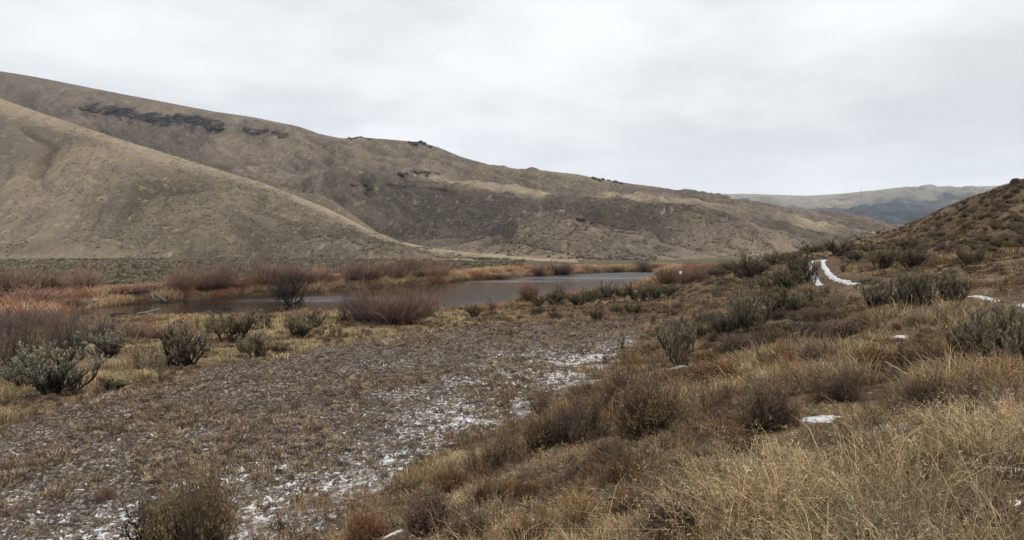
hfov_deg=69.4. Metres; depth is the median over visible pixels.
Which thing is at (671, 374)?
scrub bush
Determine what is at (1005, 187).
scrub bush
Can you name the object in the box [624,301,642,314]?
sagebrush
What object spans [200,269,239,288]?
willow bush
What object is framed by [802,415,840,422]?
snow patch
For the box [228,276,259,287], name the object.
willow bush
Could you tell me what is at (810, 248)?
sagebrush
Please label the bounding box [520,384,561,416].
scrub bush
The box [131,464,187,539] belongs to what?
rabbitbrush
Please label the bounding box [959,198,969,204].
scrub bush
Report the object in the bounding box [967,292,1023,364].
sagebrush
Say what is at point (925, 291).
sagebrush
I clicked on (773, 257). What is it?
sagebrush
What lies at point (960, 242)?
sagebrush
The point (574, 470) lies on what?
scrub
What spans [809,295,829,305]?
scrub bush
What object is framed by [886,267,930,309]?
sagebrush
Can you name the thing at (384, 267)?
willow bush
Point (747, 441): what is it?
scrub bush
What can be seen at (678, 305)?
scrub bush
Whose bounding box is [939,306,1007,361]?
sagebrush
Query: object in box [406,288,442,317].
willow bush
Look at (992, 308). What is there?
sagebrush
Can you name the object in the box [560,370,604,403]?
scrub bush
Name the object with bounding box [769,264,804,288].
sagebrush
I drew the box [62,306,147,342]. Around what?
willow bush
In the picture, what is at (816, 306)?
sagebrush
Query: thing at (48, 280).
willow bush
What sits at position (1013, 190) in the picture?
scrub bush
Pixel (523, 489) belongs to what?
scrub bush
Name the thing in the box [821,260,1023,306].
snow patch
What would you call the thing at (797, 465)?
bunchgrass
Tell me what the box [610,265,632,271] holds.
willow bush
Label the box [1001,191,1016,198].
scrub bush
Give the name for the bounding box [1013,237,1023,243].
sagebrush
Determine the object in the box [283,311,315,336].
sagebrush
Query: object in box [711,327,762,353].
scrub bush
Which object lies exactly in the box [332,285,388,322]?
willow bush
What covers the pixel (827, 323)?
scrub bush
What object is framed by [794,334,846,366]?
scrub bush
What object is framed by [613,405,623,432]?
scrub bush
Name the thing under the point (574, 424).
scrub bush
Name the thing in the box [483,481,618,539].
bunchgrass
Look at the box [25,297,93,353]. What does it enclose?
willow bush
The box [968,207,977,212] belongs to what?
scrub bush
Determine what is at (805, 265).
sagebrush
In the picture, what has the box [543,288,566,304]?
sagebrush
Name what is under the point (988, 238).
sagebrush
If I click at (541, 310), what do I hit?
sagebrush
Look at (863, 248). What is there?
sagebrush
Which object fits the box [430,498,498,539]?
scrub bush
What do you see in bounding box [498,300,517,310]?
bunchgrass
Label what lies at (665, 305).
sagebrush
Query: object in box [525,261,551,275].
willow bush
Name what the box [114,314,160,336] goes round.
willow bush
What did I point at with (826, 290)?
sagebrush
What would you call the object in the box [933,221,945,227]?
scrub bush
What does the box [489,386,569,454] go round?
scrub bush
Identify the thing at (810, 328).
scrub bush
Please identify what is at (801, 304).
sagebrush
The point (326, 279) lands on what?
willow bush
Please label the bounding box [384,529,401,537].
snow patch
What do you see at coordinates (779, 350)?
scrub bush
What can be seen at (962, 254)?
sagebrush
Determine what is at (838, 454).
scrub bush
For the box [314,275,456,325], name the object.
willow bush
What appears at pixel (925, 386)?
scrub bush
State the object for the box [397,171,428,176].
rock outcrop
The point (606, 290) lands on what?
sagebrush
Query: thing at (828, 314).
scrub bush
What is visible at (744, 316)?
sagebrush
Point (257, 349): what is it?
sagebrush
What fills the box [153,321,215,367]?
sagebrush
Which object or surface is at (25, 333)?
willow bush
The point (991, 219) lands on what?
sagebrush
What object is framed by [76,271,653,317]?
river water
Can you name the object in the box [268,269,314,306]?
bush
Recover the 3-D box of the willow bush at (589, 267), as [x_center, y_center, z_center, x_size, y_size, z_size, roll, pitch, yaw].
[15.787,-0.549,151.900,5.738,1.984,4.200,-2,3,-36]
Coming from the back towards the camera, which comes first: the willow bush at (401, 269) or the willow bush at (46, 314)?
the willow bush at (401, 269)
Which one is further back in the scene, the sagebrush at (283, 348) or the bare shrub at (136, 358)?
the sagebrush at (283, 348)
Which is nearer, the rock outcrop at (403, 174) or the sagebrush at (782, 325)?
the sagebrush at (782, 325)
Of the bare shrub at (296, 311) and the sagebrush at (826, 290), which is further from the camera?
the bare shrub at (296, 311)
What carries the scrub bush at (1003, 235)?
on the ground at (116, 480)
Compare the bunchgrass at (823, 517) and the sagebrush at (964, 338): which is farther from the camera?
the sagebrush at (964, 338)
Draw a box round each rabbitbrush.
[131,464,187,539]
[135,425,253,539]
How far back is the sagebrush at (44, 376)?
23.29 m
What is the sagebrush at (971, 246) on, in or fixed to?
on the ground at (116, 480)
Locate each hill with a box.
[0,71,897,260]
[0,99,577,262]
[282,190,375,231]
[716,184,996,226]
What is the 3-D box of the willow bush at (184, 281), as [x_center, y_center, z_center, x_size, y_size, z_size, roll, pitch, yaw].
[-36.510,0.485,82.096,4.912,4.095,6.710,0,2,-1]
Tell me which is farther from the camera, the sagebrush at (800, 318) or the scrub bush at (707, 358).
the sagebrush at (800, 318)
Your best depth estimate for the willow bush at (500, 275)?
128.55 m
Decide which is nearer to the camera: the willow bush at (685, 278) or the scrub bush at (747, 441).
the scrub bush at (747, 441)
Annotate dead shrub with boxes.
[118,494,158,539]
[157,365,166,381]
[255,310,273,328]
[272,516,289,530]
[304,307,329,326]
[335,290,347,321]
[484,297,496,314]
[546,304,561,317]
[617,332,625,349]
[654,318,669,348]
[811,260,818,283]
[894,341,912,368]
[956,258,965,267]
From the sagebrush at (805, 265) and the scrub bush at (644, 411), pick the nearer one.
the scrub bush at (644, 411)
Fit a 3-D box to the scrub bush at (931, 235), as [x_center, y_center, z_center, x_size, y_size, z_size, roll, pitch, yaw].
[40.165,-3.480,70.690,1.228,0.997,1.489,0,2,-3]
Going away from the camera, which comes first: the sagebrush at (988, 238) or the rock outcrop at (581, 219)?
the sagebrush at (988, 238)
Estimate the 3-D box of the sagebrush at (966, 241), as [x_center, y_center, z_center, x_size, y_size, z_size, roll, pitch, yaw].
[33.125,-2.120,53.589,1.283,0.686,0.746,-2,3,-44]
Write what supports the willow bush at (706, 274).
on the ground at (116, 480)
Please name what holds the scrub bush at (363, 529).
on the ground at (116, 480)
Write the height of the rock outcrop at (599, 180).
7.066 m
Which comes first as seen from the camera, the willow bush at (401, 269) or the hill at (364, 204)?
the willow bush at (401, 269)
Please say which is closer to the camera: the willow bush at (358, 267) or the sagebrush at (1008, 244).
the sagebrush at (1008, 244)
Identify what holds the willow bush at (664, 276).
on the ground at (116, 480)
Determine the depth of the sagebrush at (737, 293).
47.98 m
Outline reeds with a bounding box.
[0,261,719,322]
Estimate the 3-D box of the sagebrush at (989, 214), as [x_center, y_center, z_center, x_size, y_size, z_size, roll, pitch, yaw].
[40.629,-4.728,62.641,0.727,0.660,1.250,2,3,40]
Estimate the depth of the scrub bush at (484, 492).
10.62 m
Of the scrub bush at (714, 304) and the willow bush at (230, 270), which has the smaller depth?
the scrub bush at (714, 304)
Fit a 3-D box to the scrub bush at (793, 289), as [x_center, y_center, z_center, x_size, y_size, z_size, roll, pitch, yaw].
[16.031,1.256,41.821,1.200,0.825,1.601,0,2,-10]
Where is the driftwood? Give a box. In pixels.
[147,289,167,302]
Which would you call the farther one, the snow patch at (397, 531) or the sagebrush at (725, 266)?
the sagebrush at (725, 266)
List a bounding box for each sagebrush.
[0,354,47,386]
[16,331,108,396]
[79,326,129,357]
[96,376,133,389]
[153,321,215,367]
[203,309,263,342]
[235,339,252,352]
[236,330,274,357]
[270,342,289,353]
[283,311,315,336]
[466,302,482,316]
[529,306,547,313]
[530,294,544,306]
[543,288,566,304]
[566,290,589,305]
[581,287,601,301]
[589,307,604,320]
[590,279,618,298]
[607,301,624,311]
[614,286,630,296]
[622,281,650,301]
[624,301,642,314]
[642,281,663,300]
[655,284,679,295]
[659,320,696,365]
[661,303,670,307]
[666,313,694,340]
[668,308,682,314]
[691,324,709,336]
[692,320,703,327]
[700,299,709,305]
[703,311,735,334]
[709,267,731,275]
[710,313,735,334]
[718,260,739,270]
[723,252,772,279]
[724,287,775,333]
[733,289,751,297]
[749,322,774,333]
[756,274,773,287]
[759,281,799,313]
[761,250,791,264]
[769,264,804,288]
[779,251,803,259]
[779,319,800,329]
[783,320,802,331]
[785,250,821,283]
[788,290,809,310]
[796,242,823,252]
[797,314,806,321]
[801,285,819,301]
[811,302,828,309]
[812,291,829,299]
[818,286,837,295]
[820,238,856,255]
[830,311,847,319]
[839,263,846,271]
[843,250,865,260]
[849,275,901,308]
[857,278,877,283]
[860,243,876,250]
[864,246,902,269]
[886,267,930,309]
[889,246,930,267]
[893,237,924,249]
[902,268,948,306]
[933,266,975,303]
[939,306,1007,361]
[948,247,986,264]
[951,239,963,244]
[962,302,1023,334]
[963,236,974,244]
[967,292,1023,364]
[969,242,988,249]
[982,234,993,242]
[986,211,996,216]
[986,245,1001,251]
[988,218,1005,224]
[988,238,1007,247]
[1003,241,1017,248]
[1006,222,1021,230]
[1008,224,1023,231]
[1013,183,1023,188]
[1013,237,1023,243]
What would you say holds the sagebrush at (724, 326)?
on the ground at (116, 480)
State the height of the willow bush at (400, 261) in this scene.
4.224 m
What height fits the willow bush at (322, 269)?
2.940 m
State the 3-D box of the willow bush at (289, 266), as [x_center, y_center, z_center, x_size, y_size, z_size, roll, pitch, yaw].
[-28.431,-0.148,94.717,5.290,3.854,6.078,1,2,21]
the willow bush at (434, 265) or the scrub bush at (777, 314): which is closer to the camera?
the scrub bush at (777, 314)
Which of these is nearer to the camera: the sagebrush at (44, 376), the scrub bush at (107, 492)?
the scrub bush at (107, 492)
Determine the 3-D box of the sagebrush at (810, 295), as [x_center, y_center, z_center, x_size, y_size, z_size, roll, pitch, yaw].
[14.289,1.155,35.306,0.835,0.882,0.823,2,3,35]
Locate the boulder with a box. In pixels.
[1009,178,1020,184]
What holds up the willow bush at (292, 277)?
on the ground at (116, 480)
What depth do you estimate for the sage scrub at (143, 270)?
152.67 m
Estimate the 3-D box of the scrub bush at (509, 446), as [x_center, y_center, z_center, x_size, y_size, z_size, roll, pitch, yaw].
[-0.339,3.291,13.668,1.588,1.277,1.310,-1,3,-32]
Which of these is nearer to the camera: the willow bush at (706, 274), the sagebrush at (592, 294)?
the sagebrush at (592, 294)
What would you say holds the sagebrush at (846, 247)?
on the ground at (116, 480)
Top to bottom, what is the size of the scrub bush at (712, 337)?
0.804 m
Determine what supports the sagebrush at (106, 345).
on the ground at (116, 480)
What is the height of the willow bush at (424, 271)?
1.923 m
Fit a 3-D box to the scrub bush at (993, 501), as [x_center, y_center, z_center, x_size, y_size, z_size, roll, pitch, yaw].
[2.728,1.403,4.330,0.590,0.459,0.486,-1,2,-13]
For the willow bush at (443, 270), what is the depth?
117.87 m
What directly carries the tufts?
on the ground at (116, 480)
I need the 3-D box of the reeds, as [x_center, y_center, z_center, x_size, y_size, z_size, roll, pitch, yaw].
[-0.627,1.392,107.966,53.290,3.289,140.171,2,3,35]
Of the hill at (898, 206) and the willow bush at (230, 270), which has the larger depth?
the hill at (898, 206)
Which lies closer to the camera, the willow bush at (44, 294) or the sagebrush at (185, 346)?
the sagebrush at (185, 346)
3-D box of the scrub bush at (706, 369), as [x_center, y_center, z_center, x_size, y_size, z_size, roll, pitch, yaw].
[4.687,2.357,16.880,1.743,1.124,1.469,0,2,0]
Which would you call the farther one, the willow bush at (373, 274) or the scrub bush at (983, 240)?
the willow bush at (373, 274)
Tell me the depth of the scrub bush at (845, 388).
11.36 m
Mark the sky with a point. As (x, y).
(770, 97)
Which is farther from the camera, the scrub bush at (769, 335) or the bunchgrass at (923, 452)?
the scrub bush at (769, 335)
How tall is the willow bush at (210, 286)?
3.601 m
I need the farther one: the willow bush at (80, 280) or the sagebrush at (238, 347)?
the willow bush at (80, 280)
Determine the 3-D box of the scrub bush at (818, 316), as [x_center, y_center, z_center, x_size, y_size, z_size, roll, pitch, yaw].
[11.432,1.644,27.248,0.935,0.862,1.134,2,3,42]
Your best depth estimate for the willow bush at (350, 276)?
100.30 m
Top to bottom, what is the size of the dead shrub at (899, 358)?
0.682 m
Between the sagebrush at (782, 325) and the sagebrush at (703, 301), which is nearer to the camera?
the sagebrush at (782, 325)
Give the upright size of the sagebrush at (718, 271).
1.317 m
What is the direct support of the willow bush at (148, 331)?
on the ground at (116, 480)
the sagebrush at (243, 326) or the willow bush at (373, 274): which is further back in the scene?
the willow bush at (373, 274)
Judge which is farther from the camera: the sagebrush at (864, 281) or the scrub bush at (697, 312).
the scrub bush at (697, 312)
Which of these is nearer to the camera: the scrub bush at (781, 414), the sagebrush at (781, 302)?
the scrub bush at (781, 414)
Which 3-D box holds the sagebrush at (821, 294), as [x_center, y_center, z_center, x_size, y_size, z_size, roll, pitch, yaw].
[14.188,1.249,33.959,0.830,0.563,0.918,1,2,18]
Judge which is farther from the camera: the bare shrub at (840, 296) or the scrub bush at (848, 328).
the bare shrub at (840, 296)
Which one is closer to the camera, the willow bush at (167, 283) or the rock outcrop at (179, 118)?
the willow bush at (167, 283)
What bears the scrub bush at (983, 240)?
on the ground at (116, 480)
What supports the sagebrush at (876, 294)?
on the ground at (116, 480)
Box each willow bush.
[0,261,51,295]
[0,282,75,303]
[0,287,62,367]
[0,302,23,371]
[0,303,35,328]
[3,265,86,292]
[21,303,83,326]
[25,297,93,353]
[52,291,99,308]
[55,261,115,290]
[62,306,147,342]
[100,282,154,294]
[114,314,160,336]
[127,280,173,291]
[138,321,195,337]
[154,277,189,289]
[156,260,207,291]
[186,261,234,289]
[188,272,216,289]
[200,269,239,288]
[203,259,246,286]
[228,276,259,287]
[236,251,302,286]
[244,271,280,286]
[278,258,311,282]
[282,267,302,284]
[284,266,326,283]
[300,262,340,278]
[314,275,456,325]
[319,271,347,282]
[331,256,374,279]
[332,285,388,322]
[338,267,367,280]
[346,262,386,279]
[364,258,399,277]
[377,260,412,278]
[385,251,432,270]
[404,265,436,276]
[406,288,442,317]
[419,262,455,275]
[421,254,464,270]
[484,271,514,277]
[514,278,544,301]
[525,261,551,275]
[537,258,581,274]
[548,279,568,299]
[582,263,600,271]
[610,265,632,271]
[628,258,654,269]
[640,263,666,269]
[648,262,685,284]
[663,263,711,283]
[687,264,710,279]
[690,263,715,275]
[713,257,736,269]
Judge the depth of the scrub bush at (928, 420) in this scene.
7.95 m
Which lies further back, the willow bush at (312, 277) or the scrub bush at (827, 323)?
the willow bush at (312, 277)
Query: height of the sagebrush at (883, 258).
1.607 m
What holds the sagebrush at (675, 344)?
on the ground at (116, 480)
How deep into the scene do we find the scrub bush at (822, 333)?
21.77 m
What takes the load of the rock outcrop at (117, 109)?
on the hill at (364, 204)
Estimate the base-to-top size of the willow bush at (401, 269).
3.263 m
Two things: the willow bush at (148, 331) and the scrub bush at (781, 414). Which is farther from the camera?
the willow bush at (148, 331)
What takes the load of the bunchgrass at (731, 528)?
on the ground at (116, 480)
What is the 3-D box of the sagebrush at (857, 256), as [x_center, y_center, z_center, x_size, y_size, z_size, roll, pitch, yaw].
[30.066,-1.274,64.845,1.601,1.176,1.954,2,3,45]
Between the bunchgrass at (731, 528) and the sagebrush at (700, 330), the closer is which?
the bunchgrass at (731, 528)
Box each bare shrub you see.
[112,328,177,370]
[278,302,313,319]
[811,272,850,311]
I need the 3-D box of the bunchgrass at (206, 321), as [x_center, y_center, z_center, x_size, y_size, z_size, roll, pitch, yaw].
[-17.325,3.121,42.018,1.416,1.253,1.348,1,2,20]
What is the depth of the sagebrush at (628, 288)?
65.73 m
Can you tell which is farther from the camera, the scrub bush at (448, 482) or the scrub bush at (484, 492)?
the scrub bush at (448, 482)
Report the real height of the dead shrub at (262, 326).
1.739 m
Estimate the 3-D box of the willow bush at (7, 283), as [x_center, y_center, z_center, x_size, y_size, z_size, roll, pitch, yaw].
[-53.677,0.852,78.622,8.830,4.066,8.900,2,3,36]
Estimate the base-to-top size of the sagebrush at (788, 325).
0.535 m
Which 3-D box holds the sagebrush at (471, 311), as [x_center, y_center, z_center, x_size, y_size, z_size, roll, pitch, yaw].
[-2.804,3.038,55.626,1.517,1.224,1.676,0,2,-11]
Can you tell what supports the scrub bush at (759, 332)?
on the ground at (116, 480)
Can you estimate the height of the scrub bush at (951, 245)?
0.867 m
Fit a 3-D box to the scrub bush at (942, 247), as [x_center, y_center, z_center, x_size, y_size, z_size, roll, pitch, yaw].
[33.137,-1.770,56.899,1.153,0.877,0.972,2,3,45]
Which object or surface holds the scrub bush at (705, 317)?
on the ground at (116, 480)
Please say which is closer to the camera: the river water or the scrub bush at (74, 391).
the scrub bush at (74, 391)
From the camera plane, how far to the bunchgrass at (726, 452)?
7.82 m
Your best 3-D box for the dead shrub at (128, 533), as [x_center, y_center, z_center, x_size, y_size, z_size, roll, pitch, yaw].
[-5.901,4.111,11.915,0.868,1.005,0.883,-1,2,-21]
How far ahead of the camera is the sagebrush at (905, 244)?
66.30 m
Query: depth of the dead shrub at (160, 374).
26.56 m
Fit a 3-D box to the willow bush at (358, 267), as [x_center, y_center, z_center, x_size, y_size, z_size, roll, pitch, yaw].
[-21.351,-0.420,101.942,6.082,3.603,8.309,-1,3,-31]
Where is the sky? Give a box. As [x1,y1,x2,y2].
[0,0,1023,195]
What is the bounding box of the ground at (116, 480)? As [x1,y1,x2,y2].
[0,180,1023,539]
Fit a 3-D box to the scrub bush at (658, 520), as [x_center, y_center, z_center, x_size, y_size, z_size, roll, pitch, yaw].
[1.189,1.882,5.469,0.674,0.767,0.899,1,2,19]
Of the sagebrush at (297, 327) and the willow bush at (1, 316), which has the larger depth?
the willow bush at (1, 316)
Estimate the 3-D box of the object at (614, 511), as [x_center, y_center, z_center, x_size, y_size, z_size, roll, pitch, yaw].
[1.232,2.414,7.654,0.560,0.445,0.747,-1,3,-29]
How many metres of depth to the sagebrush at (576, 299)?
66.25 m
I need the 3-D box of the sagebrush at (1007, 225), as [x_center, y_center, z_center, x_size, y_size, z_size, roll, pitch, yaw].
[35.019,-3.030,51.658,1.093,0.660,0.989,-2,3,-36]
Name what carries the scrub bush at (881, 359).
on the ground at (116, 480)
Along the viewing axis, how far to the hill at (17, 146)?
300.19 m
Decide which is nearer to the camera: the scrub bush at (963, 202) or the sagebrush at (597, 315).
the sagebrush at (597, 315)
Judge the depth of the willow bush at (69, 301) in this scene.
70.28 m
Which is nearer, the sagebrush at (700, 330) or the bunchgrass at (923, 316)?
the bunchgrass at (923, 316)
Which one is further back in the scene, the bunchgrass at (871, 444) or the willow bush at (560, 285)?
the willow bush at (560, 285)
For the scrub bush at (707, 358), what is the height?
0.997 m
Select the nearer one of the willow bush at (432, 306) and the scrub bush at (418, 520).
the scrub bush at (418, 520)
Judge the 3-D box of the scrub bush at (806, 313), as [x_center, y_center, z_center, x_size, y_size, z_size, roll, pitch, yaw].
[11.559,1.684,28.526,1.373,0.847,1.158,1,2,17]
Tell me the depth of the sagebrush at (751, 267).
70.20 m
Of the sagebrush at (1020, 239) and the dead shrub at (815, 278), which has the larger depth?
the dead shrub at (815, 278)
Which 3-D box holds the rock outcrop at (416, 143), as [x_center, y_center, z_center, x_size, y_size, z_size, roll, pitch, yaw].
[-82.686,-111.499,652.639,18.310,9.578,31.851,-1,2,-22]
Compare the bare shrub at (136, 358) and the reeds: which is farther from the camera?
the reeds
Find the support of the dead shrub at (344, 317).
on the ground at (116, 480)
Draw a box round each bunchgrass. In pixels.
[182,313,201,329]
[196,316,216,334]
[327,323,345,337]
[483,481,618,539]
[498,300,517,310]
[667,495,808,539]
[678,435,773,480]
[727,440,864,489]
[768,499,857,537]
[788,499,1002,539]
[817,420,912,481]
[864,427,983,503]
[882,302,955,331]
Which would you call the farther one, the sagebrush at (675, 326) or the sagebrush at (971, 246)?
the sagebrush at (971, 246)
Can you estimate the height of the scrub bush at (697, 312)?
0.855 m
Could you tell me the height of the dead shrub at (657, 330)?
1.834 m
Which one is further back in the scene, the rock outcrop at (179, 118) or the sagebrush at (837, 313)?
the rock outcrop at (179, 118)
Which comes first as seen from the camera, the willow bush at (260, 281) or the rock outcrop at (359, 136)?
the willow bush at (260, 281)
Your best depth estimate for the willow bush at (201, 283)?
84.67 m
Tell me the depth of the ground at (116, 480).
21.40 m
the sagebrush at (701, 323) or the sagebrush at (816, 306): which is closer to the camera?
the sagebrush at (816, 306)
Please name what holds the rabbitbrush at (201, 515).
on the ground at (116, 480)
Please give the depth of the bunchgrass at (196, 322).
44.59 m
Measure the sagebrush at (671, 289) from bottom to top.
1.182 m
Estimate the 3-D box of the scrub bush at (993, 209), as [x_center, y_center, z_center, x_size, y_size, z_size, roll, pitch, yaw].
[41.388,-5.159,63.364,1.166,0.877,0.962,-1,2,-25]
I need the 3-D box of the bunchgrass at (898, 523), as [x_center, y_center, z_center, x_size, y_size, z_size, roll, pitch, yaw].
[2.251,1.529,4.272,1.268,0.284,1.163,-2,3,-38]
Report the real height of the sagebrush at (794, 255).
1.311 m
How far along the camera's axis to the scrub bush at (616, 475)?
9.21 m
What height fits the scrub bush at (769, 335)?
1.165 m
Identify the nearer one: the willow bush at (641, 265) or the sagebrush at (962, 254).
the sagebrush at (962, 254)
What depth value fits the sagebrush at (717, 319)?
30.72 m
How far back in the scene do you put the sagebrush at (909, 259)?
42.74 m
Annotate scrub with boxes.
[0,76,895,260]
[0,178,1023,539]
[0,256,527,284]
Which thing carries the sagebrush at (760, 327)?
on the ground at (116, 480)
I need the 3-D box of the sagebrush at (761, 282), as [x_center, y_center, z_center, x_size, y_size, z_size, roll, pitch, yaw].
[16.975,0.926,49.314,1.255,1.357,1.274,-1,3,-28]
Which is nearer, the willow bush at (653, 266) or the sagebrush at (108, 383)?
the sagebrush at (108, 383)
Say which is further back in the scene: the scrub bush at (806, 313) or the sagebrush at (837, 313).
the scrub bush at (806, 313)
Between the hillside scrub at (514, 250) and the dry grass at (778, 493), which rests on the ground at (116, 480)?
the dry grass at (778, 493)
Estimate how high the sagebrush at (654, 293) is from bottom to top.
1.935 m
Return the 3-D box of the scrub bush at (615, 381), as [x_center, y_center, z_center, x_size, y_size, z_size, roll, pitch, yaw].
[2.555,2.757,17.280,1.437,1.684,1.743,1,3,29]
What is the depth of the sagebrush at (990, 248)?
42.96 m
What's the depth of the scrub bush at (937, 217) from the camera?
83.18 m
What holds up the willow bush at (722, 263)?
on the ground at (116, 480)
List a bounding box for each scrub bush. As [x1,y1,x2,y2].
[60,386,86,395]
[89,478,123,504]
[341,501,393,539]
[397,476,456,539]
[425,455,480,492]
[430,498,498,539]
[454,414,532,475]
[459,466,516,507]
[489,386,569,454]
[501,465,543,504]
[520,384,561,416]
[546,380,612,446]
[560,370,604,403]
[580,335,700,443]
[590,431,635,465]
[592,443,651,489]
[596,360,651,411]
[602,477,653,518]
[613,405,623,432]
[624,470,716,539]
[650,359,693,387]
[672,341,723,365]
[673,302,684,308]
[682,350,749,389]
[689,305,704,315]
[689,306,717,318]
[693,307,718,321]
[701,298,720,307]
[704,329,722,342]
[707,411,765,460]
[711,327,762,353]
[726,364,806,435]
[741,335,798,370]
[746,329,765,340]
[753,322,793,344]
[771,308,787,319]
[785,310,799,320]
[785,313,822,340]
[787,286,800,293]
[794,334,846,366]
[795,304,821,321]
[797,354,868,403]
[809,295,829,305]
[809,303,827,322]
[811,314,839,330]
[813,323,832,339]
[817,306,869,339]
[820,305,840,319]
[831,429,895,493]
[835,328,915,373]
[897,363,961,411]
[912,407,957,434]
[926,230,936,237]
[933,213,942,219]
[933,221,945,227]
[933,362,1023,421]
[935,241,947,249]
[935,473,1023,536]
[946,241,958,248]
[958,222,970,229]
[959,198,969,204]
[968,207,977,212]
[972,214,986,219]
[974,233,988,239]
[979,236,1004,244]
[987,218,1010,228]
[989,206,997,212]
[995,231,1013,241]
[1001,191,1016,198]
[1002,183,1012,189]
[1005,211,1018,218]
[1008,186,1022,193]
[1008,213,1023,222]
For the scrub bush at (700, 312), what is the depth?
37.22 m
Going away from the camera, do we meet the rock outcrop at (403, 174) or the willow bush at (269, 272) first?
the willow bush at (269, 272)
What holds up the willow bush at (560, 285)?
on the ground at (116, 480)
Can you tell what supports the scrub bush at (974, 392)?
on the ground at (116, 480)
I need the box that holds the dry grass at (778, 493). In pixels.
[0,179,1023,539]
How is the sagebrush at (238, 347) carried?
on the ground at (116, 480)
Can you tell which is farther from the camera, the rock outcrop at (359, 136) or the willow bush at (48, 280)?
the rock outcrop at (359, 136)
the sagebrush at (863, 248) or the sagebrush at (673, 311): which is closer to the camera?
the sagebrush at (673, 311)
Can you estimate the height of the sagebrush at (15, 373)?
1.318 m
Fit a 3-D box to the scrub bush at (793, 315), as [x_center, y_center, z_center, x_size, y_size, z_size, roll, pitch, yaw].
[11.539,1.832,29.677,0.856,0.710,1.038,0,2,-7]
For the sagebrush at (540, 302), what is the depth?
64.00 m
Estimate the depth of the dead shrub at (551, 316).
52.31 m
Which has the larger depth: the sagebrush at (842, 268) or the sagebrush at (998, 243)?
the sagebrush at (842, 268)
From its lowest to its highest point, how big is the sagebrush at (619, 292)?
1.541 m
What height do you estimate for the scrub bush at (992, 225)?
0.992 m
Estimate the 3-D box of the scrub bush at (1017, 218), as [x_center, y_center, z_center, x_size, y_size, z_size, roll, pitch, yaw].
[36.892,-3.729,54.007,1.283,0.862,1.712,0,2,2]
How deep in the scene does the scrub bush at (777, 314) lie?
31.41 m
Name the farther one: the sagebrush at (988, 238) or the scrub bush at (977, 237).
the scrub bush at (977, 237)
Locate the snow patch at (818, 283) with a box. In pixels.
[809,260,822,285]
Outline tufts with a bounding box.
[0,313,660,539]
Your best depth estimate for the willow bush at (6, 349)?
26.75 m
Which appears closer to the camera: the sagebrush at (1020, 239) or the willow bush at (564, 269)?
the sagebrush at (1020, 239)
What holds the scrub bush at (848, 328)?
on the ground at (116, 480)
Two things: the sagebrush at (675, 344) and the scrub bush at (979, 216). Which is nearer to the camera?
the sagebrush at (675, 344)
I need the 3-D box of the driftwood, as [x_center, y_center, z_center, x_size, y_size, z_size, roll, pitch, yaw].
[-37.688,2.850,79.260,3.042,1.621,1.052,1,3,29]
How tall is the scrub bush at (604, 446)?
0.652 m
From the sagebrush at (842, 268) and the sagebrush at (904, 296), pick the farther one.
the sagebrush at (842, 268)
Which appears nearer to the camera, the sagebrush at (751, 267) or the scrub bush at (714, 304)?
the scrub bush at (714, 304)
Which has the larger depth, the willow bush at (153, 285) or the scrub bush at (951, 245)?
the willow bush at (153, 285)
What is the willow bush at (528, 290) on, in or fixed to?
on the ground at (116, 480)
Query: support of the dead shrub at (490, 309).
on the ground at (116, 480)
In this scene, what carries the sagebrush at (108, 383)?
on the ground at (116, 480)
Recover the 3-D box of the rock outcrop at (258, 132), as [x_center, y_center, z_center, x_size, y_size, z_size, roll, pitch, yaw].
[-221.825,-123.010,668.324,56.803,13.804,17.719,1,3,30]
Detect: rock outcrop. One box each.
[78,106,154,121]
[149,113,224,131]
[244,128,284,137]
[348,136,372,139]
[350,183,373,189]
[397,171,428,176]
[408,140,431,146]
[576,215,595,222]
[591,177,622,183]
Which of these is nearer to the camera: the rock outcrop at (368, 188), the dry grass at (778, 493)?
the dry grass at (778, 493)
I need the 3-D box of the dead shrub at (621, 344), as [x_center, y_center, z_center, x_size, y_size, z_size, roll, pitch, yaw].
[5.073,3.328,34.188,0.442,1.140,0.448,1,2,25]
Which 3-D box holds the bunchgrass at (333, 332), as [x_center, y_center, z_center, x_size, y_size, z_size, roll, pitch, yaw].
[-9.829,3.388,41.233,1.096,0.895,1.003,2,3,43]
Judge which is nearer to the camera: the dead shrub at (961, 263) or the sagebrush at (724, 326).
the sagebrush at (724, 326)
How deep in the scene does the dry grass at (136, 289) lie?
77.63 m
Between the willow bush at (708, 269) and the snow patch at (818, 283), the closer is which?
the snow patch at (818, 283)
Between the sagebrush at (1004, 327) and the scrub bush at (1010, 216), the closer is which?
the sagebrush at (1004, 327)
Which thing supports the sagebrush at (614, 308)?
on the ground at (116, 480)
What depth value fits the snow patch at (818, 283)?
48.30 m
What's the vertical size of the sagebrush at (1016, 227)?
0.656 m
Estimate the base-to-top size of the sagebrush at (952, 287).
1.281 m
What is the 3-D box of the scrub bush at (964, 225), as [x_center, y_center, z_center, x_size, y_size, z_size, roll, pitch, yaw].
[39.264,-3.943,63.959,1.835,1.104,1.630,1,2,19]
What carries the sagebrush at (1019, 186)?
on the ground at (116, 480)
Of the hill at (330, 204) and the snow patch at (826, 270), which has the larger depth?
the hill at (330, 204)

